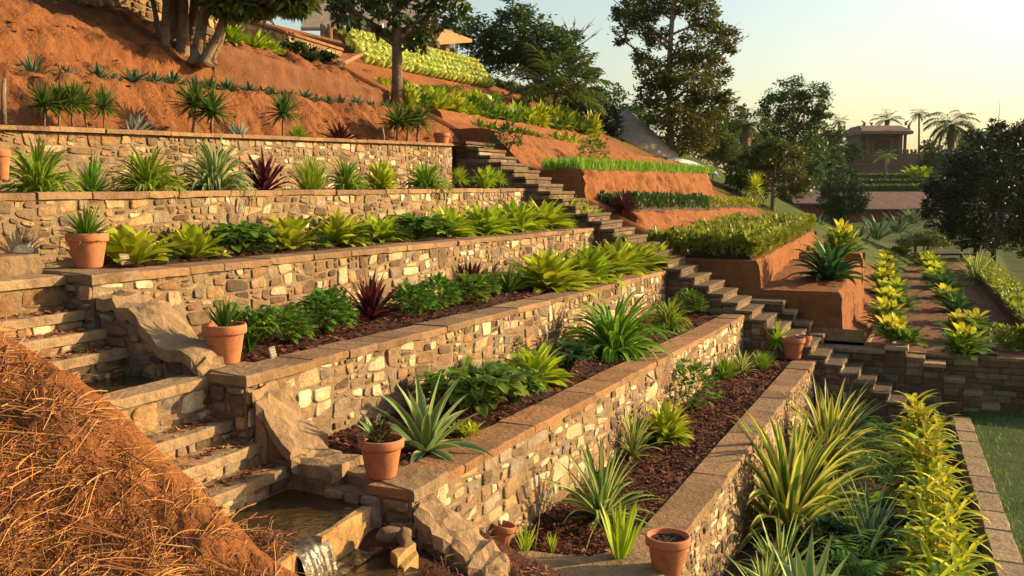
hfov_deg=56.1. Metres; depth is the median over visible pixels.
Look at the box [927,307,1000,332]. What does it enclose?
croton
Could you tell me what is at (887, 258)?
croton
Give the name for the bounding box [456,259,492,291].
cordyline
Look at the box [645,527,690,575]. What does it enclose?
plant pot
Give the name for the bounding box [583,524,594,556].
trailing stem
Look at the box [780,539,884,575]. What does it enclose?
fern
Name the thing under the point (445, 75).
lettuce
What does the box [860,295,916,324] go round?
croton
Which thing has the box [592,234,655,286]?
leafy plant
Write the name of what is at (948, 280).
croton
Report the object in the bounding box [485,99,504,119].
leafy plant
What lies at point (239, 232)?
leafy plant
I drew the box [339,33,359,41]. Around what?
lettuce
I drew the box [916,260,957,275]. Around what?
croton
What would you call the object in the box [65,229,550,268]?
mulch bed
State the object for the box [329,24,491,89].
lettuce bed soil
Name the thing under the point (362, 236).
shrub
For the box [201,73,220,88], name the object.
succulent
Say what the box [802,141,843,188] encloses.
tree
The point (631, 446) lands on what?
spider plant
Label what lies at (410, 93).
leafy plant
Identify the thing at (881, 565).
fern
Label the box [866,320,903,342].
bed edging
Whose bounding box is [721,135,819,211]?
tree
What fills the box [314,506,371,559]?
weir stone
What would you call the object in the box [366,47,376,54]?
lettuce
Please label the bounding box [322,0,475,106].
tree
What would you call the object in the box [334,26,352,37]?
lettuce
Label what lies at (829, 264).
cycad
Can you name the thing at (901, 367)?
stepped stone wall
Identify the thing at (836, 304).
earth terrace
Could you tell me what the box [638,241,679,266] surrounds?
leafy plant
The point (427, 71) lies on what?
lettuce
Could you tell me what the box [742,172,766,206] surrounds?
yucca
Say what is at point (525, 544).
blade plant
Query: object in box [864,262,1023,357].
garden path
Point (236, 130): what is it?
agave
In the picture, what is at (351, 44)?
lettuce
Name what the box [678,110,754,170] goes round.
tree
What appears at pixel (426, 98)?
leafy plant
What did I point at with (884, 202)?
building
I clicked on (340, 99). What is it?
succulent
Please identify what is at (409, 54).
lettuce
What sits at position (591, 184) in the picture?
earth terrace
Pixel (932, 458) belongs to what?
croton
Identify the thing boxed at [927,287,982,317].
croton
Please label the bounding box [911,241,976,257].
garden bench
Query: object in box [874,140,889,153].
window
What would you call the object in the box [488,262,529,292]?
spiky plant
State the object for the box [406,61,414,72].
lettuce
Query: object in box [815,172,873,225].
tree
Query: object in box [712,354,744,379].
grass clump
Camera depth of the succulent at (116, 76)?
15.66 m
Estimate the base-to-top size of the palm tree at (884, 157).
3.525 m
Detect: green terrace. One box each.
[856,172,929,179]
[857,177,928,185]
[858,182,923,191]
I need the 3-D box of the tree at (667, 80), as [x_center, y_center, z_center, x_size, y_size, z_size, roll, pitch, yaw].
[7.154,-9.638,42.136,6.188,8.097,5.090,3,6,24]
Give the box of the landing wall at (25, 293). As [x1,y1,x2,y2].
[0,273,67,317]
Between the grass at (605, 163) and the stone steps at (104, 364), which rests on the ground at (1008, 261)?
the stone steps at (104, 364)
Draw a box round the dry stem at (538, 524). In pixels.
[534,495,540,550]
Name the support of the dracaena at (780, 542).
on the planting soil at (747, 548)
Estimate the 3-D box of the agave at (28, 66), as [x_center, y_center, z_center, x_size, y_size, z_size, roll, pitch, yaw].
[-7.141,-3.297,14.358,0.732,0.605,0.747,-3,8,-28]
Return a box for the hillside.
[0,0,485,148]
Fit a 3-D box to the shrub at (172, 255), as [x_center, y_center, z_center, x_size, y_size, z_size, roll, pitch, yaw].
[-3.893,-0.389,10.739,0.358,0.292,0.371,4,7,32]
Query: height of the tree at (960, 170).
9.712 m
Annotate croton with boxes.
[821,218,869,251]
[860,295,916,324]
[866,267,909,284]
[866,276,914,295]
[867,285,921,309]
[868,311,929,347]
[872,260,909,276]
[873,495,1004,575]
[876,253,905,268]
[876,419,971,501]
[878,248,900,257]
[878,389,968,456]
[882,456,992,550]
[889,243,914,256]
[895,536,1003,575]
[906,253,951,267]
[909,250,947,260]
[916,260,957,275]
[916,269,969,294]
[919,266,957,285]
[927,282,966,304]
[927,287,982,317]
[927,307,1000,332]
[932,321,999,361]
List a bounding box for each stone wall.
[750,298,999,416]
[907,350,1023,413]
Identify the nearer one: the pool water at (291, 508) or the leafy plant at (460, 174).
the pool water at (291, 508)
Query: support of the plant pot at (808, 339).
on the stone staircase at (832, 368)
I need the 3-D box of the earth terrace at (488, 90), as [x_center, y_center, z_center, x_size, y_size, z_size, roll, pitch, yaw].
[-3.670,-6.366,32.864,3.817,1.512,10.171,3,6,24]
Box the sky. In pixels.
[252,0,1023,180]
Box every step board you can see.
[812,327,864,345]
[824,340,885,346]
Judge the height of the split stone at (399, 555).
0.182 m
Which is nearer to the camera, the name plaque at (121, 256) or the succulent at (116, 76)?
the name plaque at (121, 256)
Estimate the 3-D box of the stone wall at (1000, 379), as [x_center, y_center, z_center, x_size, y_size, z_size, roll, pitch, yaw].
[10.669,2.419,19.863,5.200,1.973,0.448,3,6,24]
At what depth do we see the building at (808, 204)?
84.59 m
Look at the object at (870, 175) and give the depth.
127.97 m
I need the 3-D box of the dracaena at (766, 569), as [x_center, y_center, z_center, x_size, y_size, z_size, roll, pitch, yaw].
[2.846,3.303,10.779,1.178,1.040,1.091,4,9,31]
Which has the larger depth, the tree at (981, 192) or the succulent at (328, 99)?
the tree at (981, 192)
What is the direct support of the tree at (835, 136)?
on the ground at (1008, 261)
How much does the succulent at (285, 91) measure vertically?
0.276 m
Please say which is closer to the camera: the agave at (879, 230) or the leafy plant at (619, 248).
the leafy plant at (619, 248)
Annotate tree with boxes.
[150,0,326,67]
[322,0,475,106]
[438,0,618,108]
[502,43,616,116]
[562,17,602,73]
[597,80,656,128]
[607,0,749,155]
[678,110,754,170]
[721,93,751,143]
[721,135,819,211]
[722,104,777,155]
[726,131,770,178]
[752,73,836,184]
[758,120,789,186]
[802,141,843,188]
[811,124,848,161]
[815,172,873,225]
[819,158,849,188]
[822,163,860,191]
[824,134,866,163]
[831,115,847,128]
[872,108,904,125]
[874,149,897,177]
[910,109,929,147]
[911,105,1023,260]
[913,140,957,172]
[913,148,945,177]
[918,169,944,199]
[922,110,980,183]
[934,140,964,170]
[941,171,1019,200]
[945,129,989,151]
[954,145,994,171]
[976,128,1015,147]
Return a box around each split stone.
[390,540,415,568]
[399,550,418,571]
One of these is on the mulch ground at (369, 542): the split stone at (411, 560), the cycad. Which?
the split stone at (411, 560)
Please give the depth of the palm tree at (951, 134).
99.72 m
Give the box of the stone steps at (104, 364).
[0,310,127,383]
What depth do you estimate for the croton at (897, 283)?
29.62 m
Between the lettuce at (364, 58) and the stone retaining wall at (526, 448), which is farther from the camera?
the lettuce at (364, 58)
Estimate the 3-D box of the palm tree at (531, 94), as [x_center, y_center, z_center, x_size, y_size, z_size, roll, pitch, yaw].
[1.718,-7.492,35.952,4.238,3.218,4.080,3,6,24]
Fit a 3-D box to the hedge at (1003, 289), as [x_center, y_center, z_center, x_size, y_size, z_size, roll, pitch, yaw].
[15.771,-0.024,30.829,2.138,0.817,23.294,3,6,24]
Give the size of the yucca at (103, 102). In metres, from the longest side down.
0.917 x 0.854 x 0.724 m
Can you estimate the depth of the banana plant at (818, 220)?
43.75 m
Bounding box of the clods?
[1,5,455,144]
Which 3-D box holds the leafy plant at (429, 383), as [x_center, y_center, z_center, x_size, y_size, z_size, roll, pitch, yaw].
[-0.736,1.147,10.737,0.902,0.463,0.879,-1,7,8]
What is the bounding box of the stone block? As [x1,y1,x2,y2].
[0,254,42,275]
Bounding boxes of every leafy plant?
[100,222,195,263]
[160,219,231,257]
[203,219,280,254]
[224,24,251,45]
[231,302,281,351]
[243,28,278,51]
[250,213,334,250]
[259,302,318,343]
[264,37,288,56]
[278,38,310,53]
[295,284,359,331]
[298,50,320,61]
[299,46,339,63]
[309,207,377,247]
[353,212,409,242]
[360,157,399,190]
[371,76,391,85]
[381,213,462,239]
[385,279,441,316]
[402,82,422,106]
[410,366,474,408]
[411,83,422,90]
[415,89,435,107]
[416,271,463,310]
[418,84,458,109]
[419,84,434,92]
[424,203,485,237]
[432,360,533,417]
[439,83,452,92]
[444,270,492,301]
[445,89,469,113]
[447,83,466,96]
[448,419,484,438]
[450,166,472,187]
[454,200,525,235]
[461,89,475,97]
[461,99,482,116]
[465,91,496,117]
[469,164,499,188]
[471,87,486,98]
[471,116,487,128]
[471,272,502,294]
[481,94,494,102]
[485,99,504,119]
[485,119,505,129]
[489,101,512,110]
[490,197,553,232]
[490,362,547,404]
[491,91,503,104]
[493,246,604,299]
[494,168,509,187]
[497,106,520,121]
[497,340,577,390]
[508,98,534,124]
[510,105,526,122]
[515,125,539,136]
[518,104,548,124]
[518,196,579,229]
[526,129,548,137]
[529,99,554,128]
[535,339,597,372]
[545,102,564,130]
[548,102,575,131]
[548,112,572,130]
[548,130,568,141]
[553,194,594,228]
[557,131,581,143]
[558,241,629,288]
[559,103,581,130]
[571,112,600,135]
[578,201,603,220]
[583,109,602,137]
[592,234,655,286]
[593,113,607,133]
[608,234,670,273]
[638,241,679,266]
[638,397,697,446]
[646,295,691,332]
[781,511,870,556]
[815,470,921,574]
[824,478,891,524]
[857,508,937,552]
[900,165,933,177]
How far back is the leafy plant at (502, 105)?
30.34 m
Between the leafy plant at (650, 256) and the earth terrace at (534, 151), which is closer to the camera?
the leafy plant at (650, 256)
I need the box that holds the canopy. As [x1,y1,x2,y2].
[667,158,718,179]
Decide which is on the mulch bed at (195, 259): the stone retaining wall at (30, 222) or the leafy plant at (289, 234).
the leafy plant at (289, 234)
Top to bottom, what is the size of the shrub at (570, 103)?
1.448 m
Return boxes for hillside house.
[300,0,438,40]
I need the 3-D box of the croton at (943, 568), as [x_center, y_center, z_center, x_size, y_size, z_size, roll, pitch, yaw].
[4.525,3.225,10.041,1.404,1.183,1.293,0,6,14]
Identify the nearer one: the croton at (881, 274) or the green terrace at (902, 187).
the croton at (881, 274)
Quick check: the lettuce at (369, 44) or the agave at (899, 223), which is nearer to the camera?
the lettuce at (369, 44)
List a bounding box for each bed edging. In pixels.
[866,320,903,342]
[948,346,998,356]
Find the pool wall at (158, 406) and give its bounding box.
[103,374,209,434]
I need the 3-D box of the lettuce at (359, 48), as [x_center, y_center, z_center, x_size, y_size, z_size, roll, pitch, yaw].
[-4.473,-6.993,28.469,0.541,0.374,0.606,0,5,5]
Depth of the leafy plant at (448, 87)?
29.50 m
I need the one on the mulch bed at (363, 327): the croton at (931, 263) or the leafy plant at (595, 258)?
the leafy plant at (595, 258)
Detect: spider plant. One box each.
[542,435,668,532]
[613,401,671,463]
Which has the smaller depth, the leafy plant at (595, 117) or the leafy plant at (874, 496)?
the leafy plant at (874, 496)
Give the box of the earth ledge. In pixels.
[205,43,390,105]
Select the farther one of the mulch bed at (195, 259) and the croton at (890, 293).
the croton at (890, 293)
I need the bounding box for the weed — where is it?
[458,349,478,371]
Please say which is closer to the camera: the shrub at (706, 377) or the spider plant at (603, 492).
the spider plant at (603, 492)
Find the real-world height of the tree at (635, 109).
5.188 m
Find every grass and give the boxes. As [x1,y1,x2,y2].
[541,154,714,173]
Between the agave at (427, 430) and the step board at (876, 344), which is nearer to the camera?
the agave at (427, 430)
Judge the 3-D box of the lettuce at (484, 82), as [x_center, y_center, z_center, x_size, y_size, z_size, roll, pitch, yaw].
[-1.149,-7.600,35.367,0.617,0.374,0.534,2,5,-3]
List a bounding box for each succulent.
[48,65,81,74]
[84,63,111,77]
[107,71,123,80]
[119,66,151,81]
[143,70,168,81]
[157,69,190,84]
[184,73,209,87]
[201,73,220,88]
[213,77,243,91]
[236,80,259,91]
[254,85,271,94]
[265,85,281,94]
[279,89,293,94]
[295,88,317,99]
[309,93,324,101]
[318,93,336,101]
[333,94,347,102]
[347,95,367,102]
[363,99,379,105]
[378,98,392,106]
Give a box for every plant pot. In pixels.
[0,149,10,179]
[351,413,403,479]
[433,132,449,142]
[491,520,515,545]
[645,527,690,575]
[781,336,805,359]
[795,334,811,345]
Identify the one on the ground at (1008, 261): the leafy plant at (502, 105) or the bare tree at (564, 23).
the bare tree at (564, 23)
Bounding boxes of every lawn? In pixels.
[967,411,1023,562]
[1007,271,1023,283]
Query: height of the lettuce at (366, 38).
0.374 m
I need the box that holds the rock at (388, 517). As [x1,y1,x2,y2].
[383,510,398,524]
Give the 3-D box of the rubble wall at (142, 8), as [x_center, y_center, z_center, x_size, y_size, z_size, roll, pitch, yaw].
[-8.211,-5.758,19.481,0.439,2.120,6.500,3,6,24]
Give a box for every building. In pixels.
[778,189,831,219]
[832,192,941,221]
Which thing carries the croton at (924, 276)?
on the garden path
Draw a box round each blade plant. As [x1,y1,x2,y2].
[513,523,536,550]
[543,531,557,552]
[598,498,647,558]
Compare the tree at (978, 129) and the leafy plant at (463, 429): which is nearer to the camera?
the leafy plant at (463, 429)
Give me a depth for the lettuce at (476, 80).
34.71 m
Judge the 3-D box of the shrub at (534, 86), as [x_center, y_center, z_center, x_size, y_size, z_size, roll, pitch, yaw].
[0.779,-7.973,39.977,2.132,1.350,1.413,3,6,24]
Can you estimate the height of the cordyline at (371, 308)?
0.744 m
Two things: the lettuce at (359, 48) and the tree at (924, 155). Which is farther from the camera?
the tree at (924, 155)
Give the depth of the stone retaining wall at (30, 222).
11.86 m
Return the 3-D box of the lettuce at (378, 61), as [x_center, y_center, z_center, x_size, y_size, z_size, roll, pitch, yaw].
[-4.089,-6.848,28.917,0.541,0.374,0.606,3,8,11]
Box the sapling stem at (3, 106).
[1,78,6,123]
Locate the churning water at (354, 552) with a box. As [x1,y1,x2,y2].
[328,548,376,575]
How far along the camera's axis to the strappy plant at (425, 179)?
17.86 m
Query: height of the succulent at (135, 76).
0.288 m
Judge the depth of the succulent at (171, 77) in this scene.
16.75 m
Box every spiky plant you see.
[65,148,115,191]
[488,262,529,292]
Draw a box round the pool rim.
[298,557,305,575]
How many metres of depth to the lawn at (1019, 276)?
49.67 m
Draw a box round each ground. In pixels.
[260,21,1023,414]
[359,525,565,575]
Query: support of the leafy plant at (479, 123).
on the earth terrace at (534, 151)
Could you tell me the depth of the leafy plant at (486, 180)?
20.14 m
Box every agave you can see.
[6,49,52,73]
[113,113,152,129]
[170,131,260,219]
[224,117,250,133]
[364,365,492,463]
[731,527,873,575]
[856,212,897,239]
[877,209,920,233]
[949,245,997,285]
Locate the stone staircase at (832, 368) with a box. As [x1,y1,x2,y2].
[452,141,952,435]
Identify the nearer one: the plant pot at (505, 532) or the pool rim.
the pool rim
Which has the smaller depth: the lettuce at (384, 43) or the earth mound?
the earth mound
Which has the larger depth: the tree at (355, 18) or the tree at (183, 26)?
the tree at (355, 18)
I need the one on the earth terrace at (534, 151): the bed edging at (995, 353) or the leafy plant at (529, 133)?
the leafy plant at (529, 133)
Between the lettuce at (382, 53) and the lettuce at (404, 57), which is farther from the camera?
the lettuce at (404, 57)
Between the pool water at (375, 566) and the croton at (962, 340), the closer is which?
the pool water at (375, 566)
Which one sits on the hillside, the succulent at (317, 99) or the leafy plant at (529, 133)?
the succulent at (317, 99)
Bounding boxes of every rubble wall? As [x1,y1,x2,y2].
[29,0,218,40]
[228,20,343,55]
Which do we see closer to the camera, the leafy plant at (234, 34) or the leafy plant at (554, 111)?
the leafy plant at (234, 34)
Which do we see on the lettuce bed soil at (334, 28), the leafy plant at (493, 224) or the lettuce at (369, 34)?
the lettuce at (369, 34)
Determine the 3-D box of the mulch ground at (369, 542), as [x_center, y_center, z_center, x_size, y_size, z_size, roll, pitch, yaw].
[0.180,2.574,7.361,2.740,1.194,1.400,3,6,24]
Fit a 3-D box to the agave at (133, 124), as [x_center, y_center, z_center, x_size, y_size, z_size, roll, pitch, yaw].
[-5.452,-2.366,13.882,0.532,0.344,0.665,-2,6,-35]
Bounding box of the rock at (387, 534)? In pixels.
[375,526,400,542]
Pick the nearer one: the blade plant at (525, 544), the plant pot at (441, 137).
the blade plant at (525, 544)
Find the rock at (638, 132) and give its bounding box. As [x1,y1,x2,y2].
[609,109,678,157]
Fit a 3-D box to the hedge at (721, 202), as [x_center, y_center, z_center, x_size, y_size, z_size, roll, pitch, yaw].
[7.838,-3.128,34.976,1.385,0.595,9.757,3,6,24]
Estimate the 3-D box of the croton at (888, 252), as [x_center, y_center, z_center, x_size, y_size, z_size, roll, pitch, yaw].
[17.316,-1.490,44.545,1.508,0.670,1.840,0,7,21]
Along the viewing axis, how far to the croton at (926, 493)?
12.68 m
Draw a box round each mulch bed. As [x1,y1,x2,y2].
[0,187,466,192]
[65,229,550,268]
[240,273,629,361]
[328,311,723,466]
[508,355,791,556]
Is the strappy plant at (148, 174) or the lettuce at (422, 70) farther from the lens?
the lettuce at (422, 70)
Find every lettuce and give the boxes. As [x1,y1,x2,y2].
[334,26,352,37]
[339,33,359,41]
[342,38,358,50]
[353,45,369,52]
[358,40,368,48]
[359,52,371,63]
[361,36,372,43]
[364,41,374,48]
[366,32,375,38]
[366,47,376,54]
[366,53,375,64]
[368,37,378,44]
[372,54,383,65]
[379,50,385,56]
[379,55,386,66]
[380,40,388,46]
[384,56,391,67]
[402,55,409,61]
[402,60,410,71]
[404,51,413,57]
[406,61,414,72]
[411,62,421,73]
[416,63,426,74]
[421,64,431,75]
[426,65,436,76]
[430,66,440,77]
[435,68,443,77]
[440,68,450,78]
[445,70,452,79]
[449,71,458,80]
[454,71,462,81]
[459,72,466,82]
[463,73,472,83]
[471,75,479,84]
[476,76,483,85]
[479,76,488,86]
[483,77,491,86]
[487,78,496,87]
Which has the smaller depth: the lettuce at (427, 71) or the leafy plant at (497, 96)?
the lettuce at (427, 71)
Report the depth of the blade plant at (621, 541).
8.99 m
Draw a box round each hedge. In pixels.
[597,189,711,211]
[689,194,764,209]
[965,256,1023,350]
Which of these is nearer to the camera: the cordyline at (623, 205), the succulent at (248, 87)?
the succulent at (248, 87)
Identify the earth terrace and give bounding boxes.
[421,76,503,94]
[424,108,607,141]
[450,128,679,173]
[530,168,713,208]
[618,208,757,226]
[684,231,815,297]
[761,259,863,328]
[799,251,864,301]
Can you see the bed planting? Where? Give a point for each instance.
(738, 235)
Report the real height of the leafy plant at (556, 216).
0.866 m
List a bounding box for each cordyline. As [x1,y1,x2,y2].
[242,146,288,189]
[318,120,362,138]
[341,266,402,319]
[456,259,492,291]
[602,188,644,219]
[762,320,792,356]
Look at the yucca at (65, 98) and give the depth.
12.68 m
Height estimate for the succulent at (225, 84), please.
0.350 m
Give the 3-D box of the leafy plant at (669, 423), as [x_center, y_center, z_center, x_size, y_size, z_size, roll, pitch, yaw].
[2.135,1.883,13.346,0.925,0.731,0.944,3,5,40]
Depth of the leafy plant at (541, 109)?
32.54 m
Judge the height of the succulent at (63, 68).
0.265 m
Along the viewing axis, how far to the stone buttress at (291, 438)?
8.32 m
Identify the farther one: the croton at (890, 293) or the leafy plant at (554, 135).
the leafy plant at (554, 135)
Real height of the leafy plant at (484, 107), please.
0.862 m
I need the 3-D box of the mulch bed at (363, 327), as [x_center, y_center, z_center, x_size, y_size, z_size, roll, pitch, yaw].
[-0.410,0.133,15.055,1.396,0.199,13.168,3,6,24]
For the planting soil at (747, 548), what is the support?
on the ground at (1008, 261)
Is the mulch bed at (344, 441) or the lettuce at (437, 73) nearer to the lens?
the mulch bed at (344, 441)
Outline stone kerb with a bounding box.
[951,416,1023,575]
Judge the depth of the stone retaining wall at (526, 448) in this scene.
10.65 m
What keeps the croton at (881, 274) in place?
on the ground at (1008, 261)
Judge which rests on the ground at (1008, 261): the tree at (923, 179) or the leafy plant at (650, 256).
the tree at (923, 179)
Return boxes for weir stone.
[276,552,297,574]
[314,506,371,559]
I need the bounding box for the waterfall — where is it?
[286,532,337,575]
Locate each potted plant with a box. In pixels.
[52,200,121,268]
[201,294,248,364]
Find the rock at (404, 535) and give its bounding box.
[397,527,411,546]
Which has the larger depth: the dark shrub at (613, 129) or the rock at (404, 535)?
the dark shrub at (613, 129)
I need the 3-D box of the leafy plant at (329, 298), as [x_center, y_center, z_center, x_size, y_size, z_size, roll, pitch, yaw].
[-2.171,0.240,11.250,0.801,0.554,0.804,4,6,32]
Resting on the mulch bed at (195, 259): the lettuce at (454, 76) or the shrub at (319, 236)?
the shrub at (319, 236)
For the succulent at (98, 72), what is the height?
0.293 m
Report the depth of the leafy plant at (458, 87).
30.28 m
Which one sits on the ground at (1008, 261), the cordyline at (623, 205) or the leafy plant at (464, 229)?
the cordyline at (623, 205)
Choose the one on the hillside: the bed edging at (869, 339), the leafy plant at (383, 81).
the leafy plant at (383, 81)
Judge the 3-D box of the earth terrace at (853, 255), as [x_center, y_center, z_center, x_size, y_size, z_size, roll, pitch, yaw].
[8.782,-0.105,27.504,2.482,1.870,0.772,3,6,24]
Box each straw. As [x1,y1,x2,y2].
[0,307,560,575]
[0,311,311,575]
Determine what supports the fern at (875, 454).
on the planting soil at (747, 548)
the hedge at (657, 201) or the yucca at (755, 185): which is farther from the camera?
the yucca at (755, 185)
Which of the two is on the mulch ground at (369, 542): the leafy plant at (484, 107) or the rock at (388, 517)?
the rock at (388, 517)
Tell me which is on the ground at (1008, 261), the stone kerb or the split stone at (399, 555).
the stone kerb
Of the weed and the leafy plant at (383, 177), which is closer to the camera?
the weed
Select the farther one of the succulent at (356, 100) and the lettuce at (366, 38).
the lettuce at (366, 38)
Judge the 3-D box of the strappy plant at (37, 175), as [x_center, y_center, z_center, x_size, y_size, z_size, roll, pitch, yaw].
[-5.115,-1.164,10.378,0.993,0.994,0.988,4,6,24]
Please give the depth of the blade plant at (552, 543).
9.31 m
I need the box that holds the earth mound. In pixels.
[0,332,297,575]
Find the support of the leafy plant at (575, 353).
on the mulch bed at (344, 441)
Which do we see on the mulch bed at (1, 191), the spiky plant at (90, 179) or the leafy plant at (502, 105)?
the spiky plant at (90, 179)
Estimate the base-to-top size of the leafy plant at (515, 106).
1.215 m
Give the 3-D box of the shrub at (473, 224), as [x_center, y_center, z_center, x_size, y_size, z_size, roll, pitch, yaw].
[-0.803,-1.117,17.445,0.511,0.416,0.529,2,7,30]
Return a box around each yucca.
[19,76,98,126]
[65,78,126,128]
[163,79,245,132]
[259,88,306,135]
[374,100,443,141]
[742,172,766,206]
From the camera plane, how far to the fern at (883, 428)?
17.77 m
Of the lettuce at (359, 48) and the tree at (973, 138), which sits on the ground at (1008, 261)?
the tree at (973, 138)
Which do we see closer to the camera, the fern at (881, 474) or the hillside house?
the fern at (881, 474)
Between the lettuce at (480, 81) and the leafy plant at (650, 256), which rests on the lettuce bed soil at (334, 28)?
the lettuce at (480, 81)
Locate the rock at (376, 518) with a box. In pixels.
[370,506,382,529]
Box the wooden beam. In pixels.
[335,53,362,67]
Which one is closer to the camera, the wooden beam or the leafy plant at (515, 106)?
the wooden beam
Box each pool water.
[86,375,161,394]
[228,489,366,559]
[339,553,422,575]
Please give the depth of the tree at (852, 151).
148.97 m
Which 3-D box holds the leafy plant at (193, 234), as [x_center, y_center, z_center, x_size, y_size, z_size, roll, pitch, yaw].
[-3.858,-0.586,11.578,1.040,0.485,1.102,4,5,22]
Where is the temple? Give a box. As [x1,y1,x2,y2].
[842,120,924,174]
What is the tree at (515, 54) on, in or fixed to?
on the ground at (1008, 261)
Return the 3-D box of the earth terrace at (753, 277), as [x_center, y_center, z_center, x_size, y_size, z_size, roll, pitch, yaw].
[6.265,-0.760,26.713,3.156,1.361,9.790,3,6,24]
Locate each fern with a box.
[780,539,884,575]
[819,529,921,575]
[831,435,899,478]
[838,453,930,510]
[856,416,911,452]
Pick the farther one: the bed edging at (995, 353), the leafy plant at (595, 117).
the leafy plant at (595, 117)
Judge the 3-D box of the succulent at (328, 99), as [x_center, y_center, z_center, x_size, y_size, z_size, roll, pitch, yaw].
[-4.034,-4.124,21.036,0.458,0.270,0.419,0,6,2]
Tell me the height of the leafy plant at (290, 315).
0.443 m
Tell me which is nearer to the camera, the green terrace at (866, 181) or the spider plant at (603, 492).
the spider plant at (603, 492)
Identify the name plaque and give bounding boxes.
[117,253,130,264]
[267,346,276,358]
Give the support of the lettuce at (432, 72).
on the lettuce bed soil at (334, 28)
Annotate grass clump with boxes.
[284,123,312,136]
[285,150,339,188]
[555,286,684,371]
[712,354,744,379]
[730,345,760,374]
[748,351,776,368]
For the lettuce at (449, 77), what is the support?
on the lettuce bed soil at (334, 28)
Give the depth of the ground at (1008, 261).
37.84 m
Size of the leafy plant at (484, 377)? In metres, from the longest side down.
1.141 x 1.101 x 0.587 m
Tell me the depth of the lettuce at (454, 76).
33.22 m
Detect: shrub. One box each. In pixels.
[147,241,180,264]
[244,228,276,254]
[299,228,329,248]
[348,225,373,246]
[388,225,415,240]
[463,215,481,233]
[488,119,526,151]
[494,74,522,94]
[510,336,531,359]
[522,80,559,102]
[550,92,593,116]
[574,103,628,141]
[575,134,610,159]
[669,358,722,410]
[670,288,708,314]
[703,130,743,169]
[788,153,827,187]
[893,229,953,252]
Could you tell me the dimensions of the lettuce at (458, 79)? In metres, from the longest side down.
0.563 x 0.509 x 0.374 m
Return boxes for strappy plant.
[0,133,84,199]
[105,143,196,206]
[324,153,368,200]
[395,156,456,204]
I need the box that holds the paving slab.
[513,549,665,575]
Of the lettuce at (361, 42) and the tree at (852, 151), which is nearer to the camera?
the lettuce at (361, 42)
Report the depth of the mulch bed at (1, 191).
15.21 m
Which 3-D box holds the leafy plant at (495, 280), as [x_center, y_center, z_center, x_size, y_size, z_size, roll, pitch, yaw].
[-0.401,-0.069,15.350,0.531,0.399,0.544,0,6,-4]
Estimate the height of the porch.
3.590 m
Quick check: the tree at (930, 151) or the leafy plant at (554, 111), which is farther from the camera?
the tree at (930, 151)
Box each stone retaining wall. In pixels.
[0,125,452,190]
[0,188,527,267]
[59,227,594,339]
[206,270,667,441]
[366,313,744,544]
[631,359,816,575]
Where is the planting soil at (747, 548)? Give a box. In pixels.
[723,428,988,575]
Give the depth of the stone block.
9.19 m
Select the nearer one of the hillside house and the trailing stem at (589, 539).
the trailing stem at (589, 539)
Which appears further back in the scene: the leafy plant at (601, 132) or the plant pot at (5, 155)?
the leafy plant at (601, 132)
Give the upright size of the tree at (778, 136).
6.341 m
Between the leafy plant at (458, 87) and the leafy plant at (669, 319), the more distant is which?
the leafy plant at (458, 87)
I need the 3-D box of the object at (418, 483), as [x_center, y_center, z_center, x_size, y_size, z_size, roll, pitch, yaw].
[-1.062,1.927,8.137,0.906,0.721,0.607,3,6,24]
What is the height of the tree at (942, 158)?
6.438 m
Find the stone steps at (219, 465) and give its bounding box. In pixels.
[146,418,289,516]
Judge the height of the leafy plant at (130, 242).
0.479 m
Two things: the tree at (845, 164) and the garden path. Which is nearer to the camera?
the garden path
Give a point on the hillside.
(65, 45)
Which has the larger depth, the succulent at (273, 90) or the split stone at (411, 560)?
the succulent at (273, 90)
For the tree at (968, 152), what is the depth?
118.43 m
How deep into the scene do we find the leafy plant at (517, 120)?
30.60 m
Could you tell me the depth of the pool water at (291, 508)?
7.66 m
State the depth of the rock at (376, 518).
7.77 m
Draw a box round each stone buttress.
[96,289,225,377]
[252,380,363,494]
[413,496,509,575]
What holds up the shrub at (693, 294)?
on the mulch bed at (344, 441)
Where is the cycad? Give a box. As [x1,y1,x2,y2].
[784,232,872,285]
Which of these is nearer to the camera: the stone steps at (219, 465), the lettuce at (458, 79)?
the stone steps at (219, 465)
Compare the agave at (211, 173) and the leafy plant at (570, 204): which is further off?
the leafy plant at (570, 204)
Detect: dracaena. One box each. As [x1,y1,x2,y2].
[717,544,799,575]
[732,406,888,569]
[735,510,826,575]
[782,376,896,489]
[810,382,891,446]
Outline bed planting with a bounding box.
[644,210,816,259]
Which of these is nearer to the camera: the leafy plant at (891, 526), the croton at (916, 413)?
the leafy plant at (891, 526)
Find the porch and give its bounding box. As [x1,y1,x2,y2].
[422,27,471,53]
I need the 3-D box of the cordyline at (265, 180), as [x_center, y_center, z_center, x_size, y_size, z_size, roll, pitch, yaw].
[-3.553,-1.718,13.764,0.758,0.712,0.750,4,5,21]
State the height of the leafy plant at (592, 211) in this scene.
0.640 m
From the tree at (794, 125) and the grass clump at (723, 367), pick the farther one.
the tree at (794, 125)

